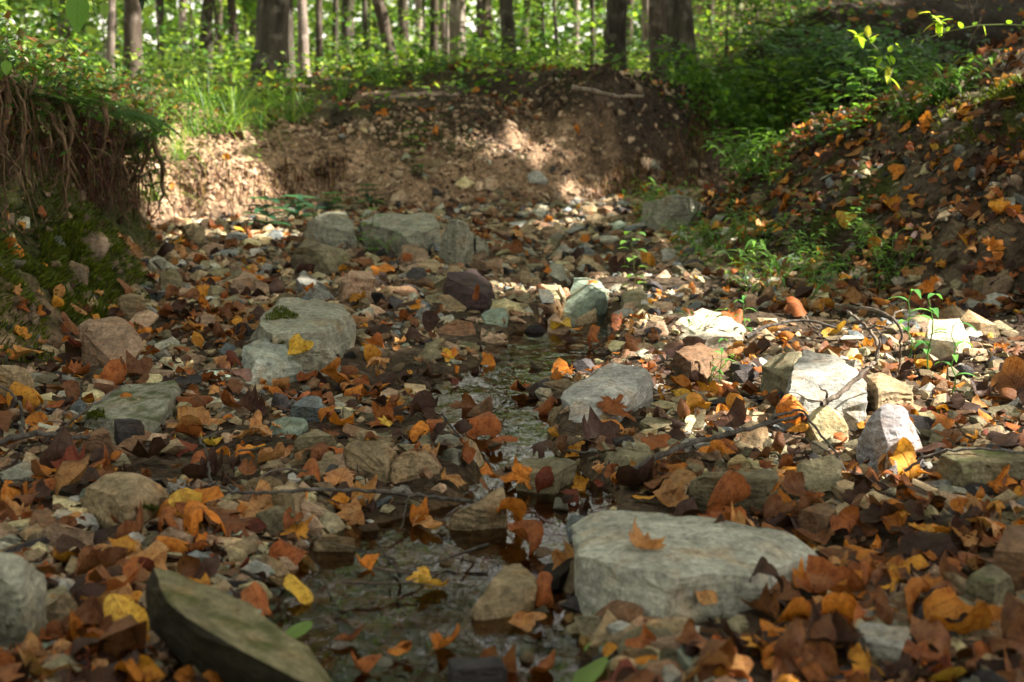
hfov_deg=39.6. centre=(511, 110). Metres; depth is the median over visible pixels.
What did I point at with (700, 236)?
seedling
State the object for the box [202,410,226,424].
fallen leaf
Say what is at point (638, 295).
boulder
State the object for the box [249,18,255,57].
tree
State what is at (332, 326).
boulder
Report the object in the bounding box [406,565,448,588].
fallen leaf
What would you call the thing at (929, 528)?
fallen leaf
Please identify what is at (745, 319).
seedling
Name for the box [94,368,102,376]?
creek stone
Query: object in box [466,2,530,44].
sapling
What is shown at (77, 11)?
vine
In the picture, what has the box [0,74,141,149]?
bank
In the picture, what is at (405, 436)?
fallen leaf
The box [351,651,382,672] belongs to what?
fallen leaf
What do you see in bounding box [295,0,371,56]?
sapling
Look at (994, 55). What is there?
seedling
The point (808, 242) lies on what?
seedling
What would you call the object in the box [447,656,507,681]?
creek stone
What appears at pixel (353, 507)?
fallen leaf
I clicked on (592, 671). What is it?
fresh leaf
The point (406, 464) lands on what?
creek stone
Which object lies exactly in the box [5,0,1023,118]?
undergrowth
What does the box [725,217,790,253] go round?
seedling
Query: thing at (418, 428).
fallen leaf
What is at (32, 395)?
fallen leaf
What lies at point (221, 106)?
grass tuft
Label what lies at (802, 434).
creek stone
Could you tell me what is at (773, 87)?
shrub
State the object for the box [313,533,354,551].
creek stone
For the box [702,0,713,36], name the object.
tree
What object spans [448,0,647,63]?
sapling
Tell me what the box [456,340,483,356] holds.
boulder
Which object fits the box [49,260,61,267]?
creek stone
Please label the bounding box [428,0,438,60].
tree
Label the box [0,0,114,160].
bank herbs
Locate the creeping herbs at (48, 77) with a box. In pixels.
[0,5,199,224]
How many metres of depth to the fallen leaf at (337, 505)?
2.53 m
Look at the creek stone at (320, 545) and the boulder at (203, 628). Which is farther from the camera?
the creek stone at (320, 545)
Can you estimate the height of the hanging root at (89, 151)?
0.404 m
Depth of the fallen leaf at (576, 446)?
2.94 m
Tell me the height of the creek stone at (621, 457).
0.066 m
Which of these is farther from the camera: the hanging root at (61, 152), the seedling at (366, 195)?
the seedling at (366, 195)
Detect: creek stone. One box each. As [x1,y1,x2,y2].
[0,354,8,362]
[0,552,47,647]
[6,441,19,453]
[9,260,26,268]
[18,228,33,234]
[39,523,109,547]
[46,592,77,621]
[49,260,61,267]
[84,427,111,453]
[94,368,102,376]
[114,418,144,445]
[118,293,146,319]
[146,340,156,345]
[149,230,155,235]
[180,458,189,462]
[188,550,210,562]
[226,231,247,240]
[231,270,256,291]
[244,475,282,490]
[254,548,268,554]
[256,506,298,534]
[269,416,308,436]
[272,484,305,513]
[289,395,324,421]
[293,338,340,375]
[293,429,336,455]
[298,478,311,484]
[302,385,310,391]
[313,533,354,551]
[316,496,331,505]
[334,380,352,388]
[343,351,355,358]
[343,440,396,484]
[359,522,378,531]
[375,656,392,666]
[388,451,439,483]
[391,363,404,370]
[403,499,420,508]
[404,425,413,434]
[412,361,422,364]
[424,415,441,422]
[438,319,475,335]
[438,558,452,564]
[447,487,507,530]
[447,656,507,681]
[466,310,479,314]
[467,396,492,416]
[471,563,536,619]
[481,307,508,327]
[486,440,499,445]
[494,463,519,475]
[516,457,576,493]
[519,650,534,661]
[525,324,545,332]
[529,360,543,368]
[534,547,552,556]
[547,314,568,333]
[553,497,568,510]
[575,308,596,325]
[579,437,593,444]
[604,449,654,469]
[630,275,646,281]
[642,304,654,313]
[644,327,661,334]
[682,276,688,280]
[688,470,778,516]
[711,299,719,304]
[725,274,740,286]
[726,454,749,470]
[740,420,768,449]
[748,396,759,399]
[777,622,785,627]
[795,432,804,441]
[798,503,835,542]
[805,406,848,441]
[811,440,828,455]
[854,622,910,666]
[865,372,913,411]
[870,655,880,667]
[886,324,904,332]
[906,517,913,525]
[916,369,933,379]
[919,428,938,438]
[922,308,932,315]
[926,469,936,476]
[944,516,953,531]
[954,386,971,396]
[964,564,1016,605]
[973,284,982,291]
[980,399,991,408]
[992,525,1023,591]
[1000,330,1018,336]
[1005,416,1019,421]
[1013,342,1023,347]
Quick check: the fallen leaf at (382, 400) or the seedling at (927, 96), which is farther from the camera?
the seedling at (927, 96)
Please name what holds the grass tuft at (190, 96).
on the ground
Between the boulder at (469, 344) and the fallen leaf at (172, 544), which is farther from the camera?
the boulder at (469, 344)
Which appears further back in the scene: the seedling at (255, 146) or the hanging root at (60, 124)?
the seedling at (255, 146)
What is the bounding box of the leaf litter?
[0,0,1023,681]
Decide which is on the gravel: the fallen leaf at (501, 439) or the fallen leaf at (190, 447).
the fallen leaf at (190, 447)
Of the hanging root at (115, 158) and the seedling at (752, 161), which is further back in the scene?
the seedling at (752, 161)
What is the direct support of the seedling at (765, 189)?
on the ground
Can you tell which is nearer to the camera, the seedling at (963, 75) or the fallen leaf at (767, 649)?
the fallen leaf at (767, 649)
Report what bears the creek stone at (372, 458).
on the ground
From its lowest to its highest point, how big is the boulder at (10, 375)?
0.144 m
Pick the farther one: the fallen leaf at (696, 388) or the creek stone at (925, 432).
the fallen leaf at (696, 388)
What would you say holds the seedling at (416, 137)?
on the ground
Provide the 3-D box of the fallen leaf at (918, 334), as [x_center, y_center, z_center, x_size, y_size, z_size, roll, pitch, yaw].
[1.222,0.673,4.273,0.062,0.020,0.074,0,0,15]
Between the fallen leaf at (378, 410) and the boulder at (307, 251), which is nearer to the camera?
the fallen leaf at (378, 410)
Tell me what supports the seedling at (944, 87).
on the ground
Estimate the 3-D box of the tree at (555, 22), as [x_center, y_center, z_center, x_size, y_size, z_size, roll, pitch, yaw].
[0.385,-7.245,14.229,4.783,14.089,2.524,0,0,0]
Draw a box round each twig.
[0,479,37,480]
[44,421,83,425]
[55,386,121,431]
[144,523,154,527]
[175,330,201,338]
[186,428,476,528]
[191,369,250,374]
[206,434,276,449]
[314,493,341,503]
[325,542,394,560]
[340,577,454,591]
[372,559,442,574]
[378,541,400,577]
[380,647,426,666]
[407,543,488,570]
[438,555,474,562]
[441,412,489,463]
[446,334,473,340]
[563,449,604,453]
[590,330,616,349]
[744,319,836,338]
[805,315,838,335]
[875,153,951,221]
[904,447,1023,471]
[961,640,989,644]
[968,0,977,22]
[968,7,984,45]
[976,42,1011,77]
[1007,42,1023,66]
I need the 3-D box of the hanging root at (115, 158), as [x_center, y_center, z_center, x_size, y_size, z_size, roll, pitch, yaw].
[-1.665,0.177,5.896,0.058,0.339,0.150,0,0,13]
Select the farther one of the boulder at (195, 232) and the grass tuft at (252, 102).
the grass tuft at (252, 102)
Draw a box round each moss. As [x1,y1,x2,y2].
[0,144,182,369]
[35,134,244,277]
[866,53,1023,198]
[892,97,1023,291]
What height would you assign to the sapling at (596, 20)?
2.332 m
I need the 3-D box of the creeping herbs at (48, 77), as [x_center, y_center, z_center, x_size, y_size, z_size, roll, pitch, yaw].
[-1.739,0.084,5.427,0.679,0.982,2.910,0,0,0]
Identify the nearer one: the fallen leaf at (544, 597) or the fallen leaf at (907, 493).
the fallen leaf at (544, 597)
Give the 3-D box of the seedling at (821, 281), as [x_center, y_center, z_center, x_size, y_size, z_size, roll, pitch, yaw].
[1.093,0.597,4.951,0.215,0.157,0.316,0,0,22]
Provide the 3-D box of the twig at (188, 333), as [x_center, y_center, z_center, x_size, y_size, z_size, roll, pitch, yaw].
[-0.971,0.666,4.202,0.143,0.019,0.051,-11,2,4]
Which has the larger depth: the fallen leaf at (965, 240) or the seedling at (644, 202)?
the seedling at (644, 202)
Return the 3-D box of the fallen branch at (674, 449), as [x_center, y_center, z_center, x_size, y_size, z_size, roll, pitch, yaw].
[0.462,0.652,2.757,0.433,0.088,0.364,0,0,17]
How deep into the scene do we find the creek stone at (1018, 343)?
4.24 m
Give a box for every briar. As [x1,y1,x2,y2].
[849,25,879,51]
[868,20,1023,67]
[878,55,900,99]
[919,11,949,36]
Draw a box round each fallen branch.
[0,385,89,452]
[571,84,644,98]
[632,409,853,486]
[819,303,906,406]
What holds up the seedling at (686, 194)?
on the gravel
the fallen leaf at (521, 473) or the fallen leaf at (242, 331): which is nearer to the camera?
the fallen leaf at (521, 473)
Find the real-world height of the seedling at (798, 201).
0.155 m
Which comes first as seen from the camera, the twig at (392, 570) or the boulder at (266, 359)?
the twig at (392, 570)
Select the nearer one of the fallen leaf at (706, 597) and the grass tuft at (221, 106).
the fallen leaf at (706, 597)
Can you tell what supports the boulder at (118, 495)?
on the ground
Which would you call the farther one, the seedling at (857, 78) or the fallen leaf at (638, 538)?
the seedling at (857, 78)
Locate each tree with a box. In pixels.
[56,0,70,61]
[106,0,115,79]
[121,0,144,82]
[156,0,166,71]
[178,0,187,63]
[198,0,213,73]
[216,0,222,55]
[227,0,241,71]
[248,0,291,82]
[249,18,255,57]
[288,0,295,79]
[297,0,310,76]
[315,0,323,74]
[330,0,338,67]
[338,0,355,66]
[362,0,368,64]
[372,0,398,66]
[372,7,379,54]
[397,0,410,65]
[414,0,421,62]
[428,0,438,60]
[439,0,448,62]
[449,0,465,61]
[475,0,480,56]
[479,0,492,60]
[499,0,516,61]
[521,0,530,57]
[529,0,543,54]
[552,0,559,66]
[572,0,579,61]
[589,0,595,63]
[603,0,627,70]
[626,0,634,61]
[641,0,649,67]
[648,0,668,78]
[665,0,697,80]
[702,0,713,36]
[733,0,741,42]
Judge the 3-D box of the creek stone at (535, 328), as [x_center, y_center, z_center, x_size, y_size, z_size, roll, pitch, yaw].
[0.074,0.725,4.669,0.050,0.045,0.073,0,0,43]
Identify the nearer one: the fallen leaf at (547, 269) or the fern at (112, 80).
the fallen leaf at (547, 269)
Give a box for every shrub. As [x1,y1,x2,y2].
[691,0,926,62]
[694,21,1012,117]
[702,54,885,130]
[746,34,989,103]
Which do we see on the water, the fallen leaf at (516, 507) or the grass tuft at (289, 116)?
the fallen leaf at (516, 507)
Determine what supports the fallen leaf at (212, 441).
on the ground
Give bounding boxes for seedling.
[159,100,172,130]
[177,79,193,113]
[201,96,218,130]
[206,112,219,134]
[239,196,296,225]
[247,129,264,162]
[280,194,321,218]
[317,192,349,208]
[344,184,385,205]
[358,200,386,252]
[360,232,400,254]
[399,121,426,171]
[409,165,425,175]
[607,182,684,214]
[618,231,647,288]
[625,195,652,221]
[630,185,692,202]
[631,172,696,197]
[631,193,661,206]
[634,193,660,222]
[654,189,698,198]
[655,182,710,197]
[658,225,713,257]
[659,221,703,249]
[663,220,705,239]
[668,221,724,245]
[673,308,727,328]
[677,230,749,265]
[681,220,717,242]
[688,222,741,246]
[690,209,748,241]
[690,221,706,253]
[691,225,742,249]
[699,142,794,184]
[701,128,783,178]
[702,130,793,175]
[706,139,771,174]
[708,338,732,380]
[708,354,737,381]
[710,195,765,220]
[711,250,789,287]
[712,131,777,177]
[712,242,768,264]
[713,206,786,241]
[716,133,792,181]
[717,262,778,292]
[720,150,745,200]
[724,157,746,199]
[724,189,739,215]
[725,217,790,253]
[729,227,774,252]
[731,213,749,242]
[732,222,780,247]
[732,295,756,332]
[734,144,758,185]
[734,211,790,237]
[735,140,759,192]
[736,128,798,168]
[738,246,809,276]
[738,259,802,286]
[742,141,806,184]
[744,239,842,277]
[748,195,762,225]
[750,243,805,269]
[754,127,781,177]
[755,172,774,208]
[770,143,792,183]
[778,228,824,256]
[786,255,852,283]
[787,188,805,219]
[788,229,829,250]
[788,246,828,265]
[790,259,825,288]
[791,213,838,238]
[793,79,830,145]
[794,94,825,146]
[794,255,853,299]
[799,189,824,233]
[800,247,855,274]
[802,77,837,145]
[804,241,866,270]
[813,101,834,147]
[819,62,860,138]
[822,266,865,282]
[825,73,860,140]
[826,43,875,133]
[842,66,876,128]
[842,263,911,291]
[844,37,886,130]
[845,207,862,241]
[845,236,933,285]
[846,220,871,241]
[847,196,866,232]
[849,70,878,128]
[851,221,910,255]
[855,218,888,246]
[861,237,896,265]
[862,71,891,123]
[864,238,906,273]
[868,70,956,116]
[870,47,908,123]
[873,248,917,270]
[882,90,921,119]
[882,95,921,122]
[883,73,908,118]
[884,53,981,100]
[887,89,946,120]
[887,289,933,357]
[888,47,925,104]
[894,95,936,122]
[895,64,965,107]
[896,55,975,100]
[898,58,987,101]
[900,67,971,101]
[908,293,952,369]
[912,68,958,99]
[916,48,1010,98]
[919,65,974,97]
[920,66,988,98]
[927,322,976,392]
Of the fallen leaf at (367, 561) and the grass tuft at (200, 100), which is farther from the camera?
the grass tuft at (200, 100)
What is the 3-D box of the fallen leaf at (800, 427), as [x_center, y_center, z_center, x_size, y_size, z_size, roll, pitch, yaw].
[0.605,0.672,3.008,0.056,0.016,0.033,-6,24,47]
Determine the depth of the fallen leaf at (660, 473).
2.64 m
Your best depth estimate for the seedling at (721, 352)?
3.77 m
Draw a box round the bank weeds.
[612,29,808,159]
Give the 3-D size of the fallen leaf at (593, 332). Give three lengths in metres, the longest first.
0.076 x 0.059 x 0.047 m
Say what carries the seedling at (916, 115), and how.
on the ground
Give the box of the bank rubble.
[130,63,801,226]
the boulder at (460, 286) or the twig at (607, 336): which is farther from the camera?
the boulder at (460, 286)
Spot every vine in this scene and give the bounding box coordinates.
[1,25,12,75]
[49,0,148,33]
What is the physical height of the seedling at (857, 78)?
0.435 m
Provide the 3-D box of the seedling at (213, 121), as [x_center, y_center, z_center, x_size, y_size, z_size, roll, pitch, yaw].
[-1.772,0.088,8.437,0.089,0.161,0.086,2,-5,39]
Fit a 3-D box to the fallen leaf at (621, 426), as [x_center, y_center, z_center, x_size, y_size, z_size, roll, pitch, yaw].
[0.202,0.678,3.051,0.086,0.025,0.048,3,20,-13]
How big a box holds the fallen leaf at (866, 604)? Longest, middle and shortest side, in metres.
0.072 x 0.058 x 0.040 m
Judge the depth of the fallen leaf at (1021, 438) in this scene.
2.96 m
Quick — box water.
[149,285,760,681]
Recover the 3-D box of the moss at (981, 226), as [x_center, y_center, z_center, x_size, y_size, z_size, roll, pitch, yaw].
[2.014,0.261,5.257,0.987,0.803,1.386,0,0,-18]
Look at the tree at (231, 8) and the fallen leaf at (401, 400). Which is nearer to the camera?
the fallen leaf at (401, 400)
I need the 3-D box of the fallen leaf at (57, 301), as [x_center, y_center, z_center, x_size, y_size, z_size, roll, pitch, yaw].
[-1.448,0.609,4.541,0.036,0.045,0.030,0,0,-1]
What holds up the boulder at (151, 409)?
on the ground
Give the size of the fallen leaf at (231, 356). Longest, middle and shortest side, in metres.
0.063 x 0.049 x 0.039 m
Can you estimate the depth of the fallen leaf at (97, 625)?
1.95 m
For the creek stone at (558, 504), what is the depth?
2.59 m
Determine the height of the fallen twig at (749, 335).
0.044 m
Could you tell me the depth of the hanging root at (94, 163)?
5.60 m
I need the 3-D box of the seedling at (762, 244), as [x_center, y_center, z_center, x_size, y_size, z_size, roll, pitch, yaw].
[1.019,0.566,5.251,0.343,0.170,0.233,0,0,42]
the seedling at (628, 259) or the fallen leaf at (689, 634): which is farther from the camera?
the seedling at (628, 259)
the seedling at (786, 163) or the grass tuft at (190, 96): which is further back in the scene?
the grass tuft at (190, 96)
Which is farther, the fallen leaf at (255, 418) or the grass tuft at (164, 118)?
the grass tuft at (164, 118)
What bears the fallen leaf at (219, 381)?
on the gravel
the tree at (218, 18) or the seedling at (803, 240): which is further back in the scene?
the tree at (218, 18)
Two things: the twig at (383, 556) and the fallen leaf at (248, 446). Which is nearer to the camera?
the twig at (383, 556)
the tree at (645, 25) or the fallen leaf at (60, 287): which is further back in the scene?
the tree at (645, 25)
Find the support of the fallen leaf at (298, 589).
on the water
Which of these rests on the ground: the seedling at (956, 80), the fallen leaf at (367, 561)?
the seedling at (956, 80)
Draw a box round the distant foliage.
[0,0,693,58]
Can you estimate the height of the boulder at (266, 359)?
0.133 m
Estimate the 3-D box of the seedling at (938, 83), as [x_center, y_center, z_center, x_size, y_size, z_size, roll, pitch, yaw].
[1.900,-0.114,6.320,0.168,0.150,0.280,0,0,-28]
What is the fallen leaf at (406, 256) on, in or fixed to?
on the gravel
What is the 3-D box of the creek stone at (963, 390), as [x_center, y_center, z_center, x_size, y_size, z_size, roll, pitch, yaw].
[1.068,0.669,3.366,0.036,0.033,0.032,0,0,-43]
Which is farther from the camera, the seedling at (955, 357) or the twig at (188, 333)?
the twig at (188, 333)
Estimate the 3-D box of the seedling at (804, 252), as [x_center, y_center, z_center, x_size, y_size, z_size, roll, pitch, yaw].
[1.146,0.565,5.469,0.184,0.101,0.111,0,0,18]
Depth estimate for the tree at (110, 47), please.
10.94 m
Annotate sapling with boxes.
[0,0,84,43]
[0,0,118,69]
[0,15,38,42]
[1,0,85,49]
[4,0,183,56]
[5,6,151,52]
[8,0,230,73]
[11,0,101,51]
[72,0,148,80]
[80,0,195,51]
[105,0,223,57]
[117,0,254,70]
[120,0,255,73]
[143,0,201,78]
[181,0,325,58]
[188,2,328,71]
[194,0,358,55]
[195,12,421,53]
[242,0,338,45]
[245,0,478,61]
[294,0,550,61]
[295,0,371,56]
[332,0,519,62]
[338,0,440,48]
[368,0,439,43]
[393,1,571,51]
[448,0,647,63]
[458,0,724,67]
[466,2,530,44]
[475,0,561,39]
[476,0,580,63]
[480,0,641,53]
[534,0,602,58]
[569,3,641,62]
[600,0,705,33]
[601,4,640,57]
[627,12,736,54]
[694,0,790,70]
[696,2,831,43]
[713,0,824,99]
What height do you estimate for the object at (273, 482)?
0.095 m
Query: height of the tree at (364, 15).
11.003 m
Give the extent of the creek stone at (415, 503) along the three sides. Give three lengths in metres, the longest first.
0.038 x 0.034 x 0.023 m
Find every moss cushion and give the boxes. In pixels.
[85,408,105,419]
[142,503,159,510]
[264,305,298,319]
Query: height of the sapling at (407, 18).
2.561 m
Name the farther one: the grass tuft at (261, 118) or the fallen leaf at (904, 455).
the grass tuft at (261, 118)
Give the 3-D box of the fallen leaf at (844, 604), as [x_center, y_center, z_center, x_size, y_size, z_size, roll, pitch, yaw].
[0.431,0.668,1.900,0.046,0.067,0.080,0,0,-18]
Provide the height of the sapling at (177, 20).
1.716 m
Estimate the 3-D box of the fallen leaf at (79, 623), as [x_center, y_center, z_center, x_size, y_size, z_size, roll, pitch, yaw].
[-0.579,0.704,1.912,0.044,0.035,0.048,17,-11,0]
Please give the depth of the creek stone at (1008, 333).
4.39 m
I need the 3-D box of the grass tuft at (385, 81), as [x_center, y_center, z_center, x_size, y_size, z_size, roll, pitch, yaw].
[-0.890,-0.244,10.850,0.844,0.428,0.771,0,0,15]
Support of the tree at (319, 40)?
on the ground
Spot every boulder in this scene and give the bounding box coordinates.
[0,365,34,403]
[78,316,143,365]
[81,472,169,528]
[84,380,180,434]
[145,567,331,681]
[159,266,182,290]
[181,223,205,243]
[238,337,303,385]
[250,297,355,357]
[290,239,351,273]
[295,270,333,299]
[302,212,356,249]
[338,270,375,304]
[358,212,440,255]
[397,243,429,263]
[439,219,474,266]
[443,269,494,312]
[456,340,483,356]
[475,235,488,261]
[505,290,523,297]
[561,362,653,422]
[563,278,610,316]
[572,510,818,622]
[620,286,647,309]
[640,194,704,231]
[669,343,730,384]
[675,308,745,348]
[760,351,801,396]
[777,350,867,431]
[796,454,842,496]
[855,403,923,477]
[923,317,970,359]
[937,446,1023,495]
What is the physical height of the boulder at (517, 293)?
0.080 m
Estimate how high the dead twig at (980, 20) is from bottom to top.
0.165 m
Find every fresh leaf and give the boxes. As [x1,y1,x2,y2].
[285,621,312,637]
[572,656,609,681]
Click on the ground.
(954, 10)
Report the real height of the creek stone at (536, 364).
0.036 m
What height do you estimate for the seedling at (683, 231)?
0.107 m
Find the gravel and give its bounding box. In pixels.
[0,37,1023,681]
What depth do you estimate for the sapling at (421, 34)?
14.82 m
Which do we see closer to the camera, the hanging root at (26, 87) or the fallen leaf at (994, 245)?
the hanging root at (26, 87)
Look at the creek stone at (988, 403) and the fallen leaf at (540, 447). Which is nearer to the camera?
the fallen leaf at (540, 447)
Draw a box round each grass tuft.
[109,57,223,173]
[131,49,235,104]
[132,64,283,165]
[132,78,218,117]
[138,150,208,204]
[140,60,300,152]
[142,76,201,141]
[156,54,241,105]
[157,107,232,175]
[159,56,333,149]
[168,52,263,123]
[200,53,279,106]
[201,73,271,124]
[202,61,279,128]
[210,78,282,117]
[218,88,309,141]
[221,58,301,104]
[227,74,307,111]
[228,52,354,141]
[273,80,347,114]
[301,57,365,100]
[357,51,419,85]
[398,50,452,71]
[423,23,500,64]
[507,36,565,64]
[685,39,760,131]
[757,76,802,133]
[777,84,807,122]
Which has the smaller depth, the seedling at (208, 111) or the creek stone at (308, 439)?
the creek stone at (308, 439)
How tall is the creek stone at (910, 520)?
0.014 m
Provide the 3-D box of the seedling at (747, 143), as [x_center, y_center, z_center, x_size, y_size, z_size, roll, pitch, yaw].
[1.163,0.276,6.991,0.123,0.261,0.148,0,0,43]
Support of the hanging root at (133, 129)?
hanging from the bank
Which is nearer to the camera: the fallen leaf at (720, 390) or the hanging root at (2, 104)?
the fallen leaf at (720, 390)
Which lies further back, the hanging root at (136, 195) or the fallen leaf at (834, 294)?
the hanging root at (136, 195)
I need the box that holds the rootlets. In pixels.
[0,73,160,232]
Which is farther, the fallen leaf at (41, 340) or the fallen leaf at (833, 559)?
the fallen leaf at (41, 340)
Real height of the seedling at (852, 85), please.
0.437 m
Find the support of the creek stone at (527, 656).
in the water
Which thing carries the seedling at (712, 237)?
on the ground
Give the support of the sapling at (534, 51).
on the ground
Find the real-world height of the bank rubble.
0.967 m
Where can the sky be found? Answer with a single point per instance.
(471, 23)
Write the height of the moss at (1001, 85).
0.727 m
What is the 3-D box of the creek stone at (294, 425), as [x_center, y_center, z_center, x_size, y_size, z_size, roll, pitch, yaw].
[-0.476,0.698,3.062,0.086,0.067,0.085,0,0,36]
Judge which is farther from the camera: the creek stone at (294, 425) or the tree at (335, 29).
the tree at (335, 29)
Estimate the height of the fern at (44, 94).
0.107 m
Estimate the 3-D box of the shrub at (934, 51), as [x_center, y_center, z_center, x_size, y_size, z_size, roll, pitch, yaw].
[2.822,-0.043,10.999,1.984,1.038,2.222,0,0,21]
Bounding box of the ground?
[0,0,1023,681]
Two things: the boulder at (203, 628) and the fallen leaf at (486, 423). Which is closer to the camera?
the boulder at (203, 628)
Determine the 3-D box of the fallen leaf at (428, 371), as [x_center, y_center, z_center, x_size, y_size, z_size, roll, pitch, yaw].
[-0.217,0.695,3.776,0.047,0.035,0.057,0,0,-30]
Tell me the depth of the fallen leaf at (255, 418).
3.05 m
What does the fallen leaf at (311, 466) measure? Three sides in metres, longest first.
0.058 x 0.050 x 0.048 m
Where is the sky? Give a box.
[2,0,638,50]
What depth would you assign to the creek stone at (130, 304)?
4.74 m
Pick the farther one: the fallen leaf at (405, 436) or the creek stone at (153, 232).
the creek stone at (153, 232)
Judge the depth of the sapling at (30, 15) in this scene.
29.80 m
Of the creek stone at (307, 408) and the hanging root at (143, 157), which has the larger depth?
the hanging root at (143, 157)
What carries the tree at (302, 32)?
on the ground
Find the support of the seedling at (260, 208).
on the ground
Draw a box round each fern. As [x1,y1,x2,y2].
[2,87,68,118]
[4,53,55,87]
[7,78,106,143]
[25,61,81,98]
[41,79,114,139]
[42,97,181,142]
[43,58,110,89]
[54,54,111,71]
[73,118,158,147]
[81,75,121,87]
[109,126,169,167]
[125,147,183,179]
[127,167,176,210]
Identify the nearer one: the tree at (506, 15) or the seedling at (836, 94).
the seedling at (836, 94)
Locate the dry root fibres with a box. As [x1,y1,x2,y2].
[145,92,724,218]
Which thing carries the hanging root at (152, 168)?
hanging from the bank
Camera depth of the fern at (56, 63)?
5.59 m
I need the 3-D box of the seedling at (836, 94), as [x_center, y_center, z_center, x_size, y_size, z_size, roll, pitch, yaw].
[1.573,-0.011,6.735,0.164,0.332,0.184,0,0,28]
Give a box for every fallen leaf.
[0,500,17,528]
[1,480,27,501]
[5,495,30,515]
[6,381,43,412]
[11,283,21,294]
[12,504,43,530]
[13,325,31,338]
[13,639,41,651]
[16,299,29,311]
[25,411,52,425]
[27,481,54,501]
[31,478,54,486]
[36,305,45,315]
[38,337,47,343]
[39,496,52,509]
[41,400,64,410]
[42,304,50,315]
[45,620,68,636]
[52,284,64,297]
[52,294,63,307]
[57,341,81,362]
[60,359,89,376]
[61,335,69,341]
[61,647,117,663]
[63,621,99,634]
[64,617,95,641]
[67,336,82,346]
[82,396,95,402]
[89,444,109,468]
[94,543,112,550]
[102,359,126,384]
[103,594,148,631]
[114,558,148,583]
[153,327,162,332]
[155,485,223,517]
[156,535,189,554]
[158,506,179,532]
[168,234,184,243]
[170,436,197,456]
[183,500,226,536]
[191,451,205,463]
[195,284,209,296]
[198,295,213,308]
[200,433,224,444]
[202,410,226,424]
[206,306,223,314]
[212,378,226,385]
[213,355,235,365]
[213,510,253,538]
[216,446,229,457]
[221,467,238,483]
[225,350,242,367]
[228,318,241,325]
[230,323,245,336]
[234,444,254,460]
[245,444,265,448]
[247,410,261,434]
[257,442,290,463]
[268,536,307,565]
[280,513,314,539]
[283,573,312,603]
[287,333,313,354]
[296,458,320,481]
[297,370,316,380]
[300,442,334,460]
[303,282,312,291]
[321,467,355,487]
[326,492,349,509]
[333,624,362,640]
[334,501,343,511]
[337,497,364,525]
[340,380,355,390]
[341,365,357,379]
[343,384,362,398]
[351,474,377,505]
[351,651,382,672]
[357,553,379,569]
[361,342,381,362]
[365,401,393,428]
[366,356,389,369]
[371,395,388,405]
[391,208,403,213]
[393,405,404,415]
[394,301,415,313]
[396,396,405,405]
[396,431,427,442]
[402,252,415,261]
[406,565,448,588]
[408,302,420,309]
[408,421,429,441]
[410,390,438,416]
[410,496,428,523]
[412,514,443,529]
[422,365,442,378]
[428,622,459,649]
[433,125,438,135]
[441,467,466,487]
[442,348,454,361]
[458,411,500,437]
[472,284,479,300]
[480,462,510,482]
[481,352,495,365]
[484,435,518,447]
[496,497,525,521]
[502,454,532,489]
[507,519,543,556]
[508,610,546,631]
[510,379,529,391]
[530,439,553,457]
[533,395,556,414]
[535,466,553,493]
[535,571,553,607]
[544,265,551,273]
[561,488,578,503]
[563,330,576,341]
[565,441,584,456]
[571,473,588,490]
[587,325,600,346]
[596,394,635,421]
[601,419,623,428]
[602,641,617,656]
[608,328,616,339]
[610,471,616,486]
[628,516,665,549]
[630,459,662,489]
[635,655,657,664]
[640,183,647,191]
[647,327,659,341]
[656,471,671,488]
[658,384,670,393]
[662,458,682,464]
[671,388,690,396]
[672,618,707,648]
[694,386,717,394]
[695,590,716,604]
[697,380,717,393]
[707,382,723,394]
[707,470,750,509]
[712,634,737,672]
[716,403,728,412]
[723,286,729,291]
[726,393,744,409]
[739,583,778,617]
[749,556,783,592]
[751,618,784,659]
[756,296,768,303]
[768,483,795,515]
[768,629,779,636]
[776,394,808,424]
[778,334,787,342]
[779,331,793,339]
[787,422,808,431]
[791,658,805,677]
[792,557,805,587]
[800,662,827,681]
[821,320,845,336]
[822,592,857,619]
[828,550,847,565]
[829,291,844,298]
[833,591,878,608]
[834,646,844,657]
[838,274,851,279]
[846,642,884,681]
[859,335,876,346]
[875,319,886,328]
[883,194,902,212]
[886,512,910,516]
[887,163,906,179]
[888,437,920,480]
[888,570,905,583]
[896,483,914,500]
[910,332,925,336]
[910,524,949,533]
[912,503,923,523]
[914,355,931,369]
[917,110,934,127]
[922,587,1000,633]
[931,410,954,428]
[950,516,974,543]
[954,515,986,553]
[957,232,976,245]
[960,526,982,550]
[963,288,977,297]
[974,394,1000,400]
[978,409,995,424]
[986,236,1005,250]
[986,500,1005,517]
[987,464,1017,492]
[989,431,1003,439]
[991,355,1023,401]
[1016,314,1023,322]
[1017,429,1023,447]
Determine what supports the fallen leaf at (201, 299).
on the ground
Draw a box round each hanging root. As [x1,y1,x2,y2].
[0,75,12,213]
[0,86,8,223]
[0,86,36,246]
[0,131,21,191]
[4,80,18,132]
[9,74,34,174]
[13,76,31,187]
[21,81,43,224]
[25,74,51,148]
[39,95,52,189]
[40,97,80,213]
[45,96,52,178]
[45,108,67,183]
[48,85,83,213]
[54,104,70,209]
[56,107,67,219]
[58,83,112,193]
[81,96,111,196]
[84,110,92,194]
[89,103,102,207]
[94,118,114,171]
[94,127,122,209]
[95,115,121,194]
[112,117,133,205]
[118,125,135,174]
[119,130,139,246]
[125,129,151,212]
[128,152,140,232]
[129,156,156,242]
[132,144,149,208]
[137,146,159,191]
[143,135,155,223]
[147,139,175,230]
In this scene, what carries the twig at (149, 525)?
on the ground

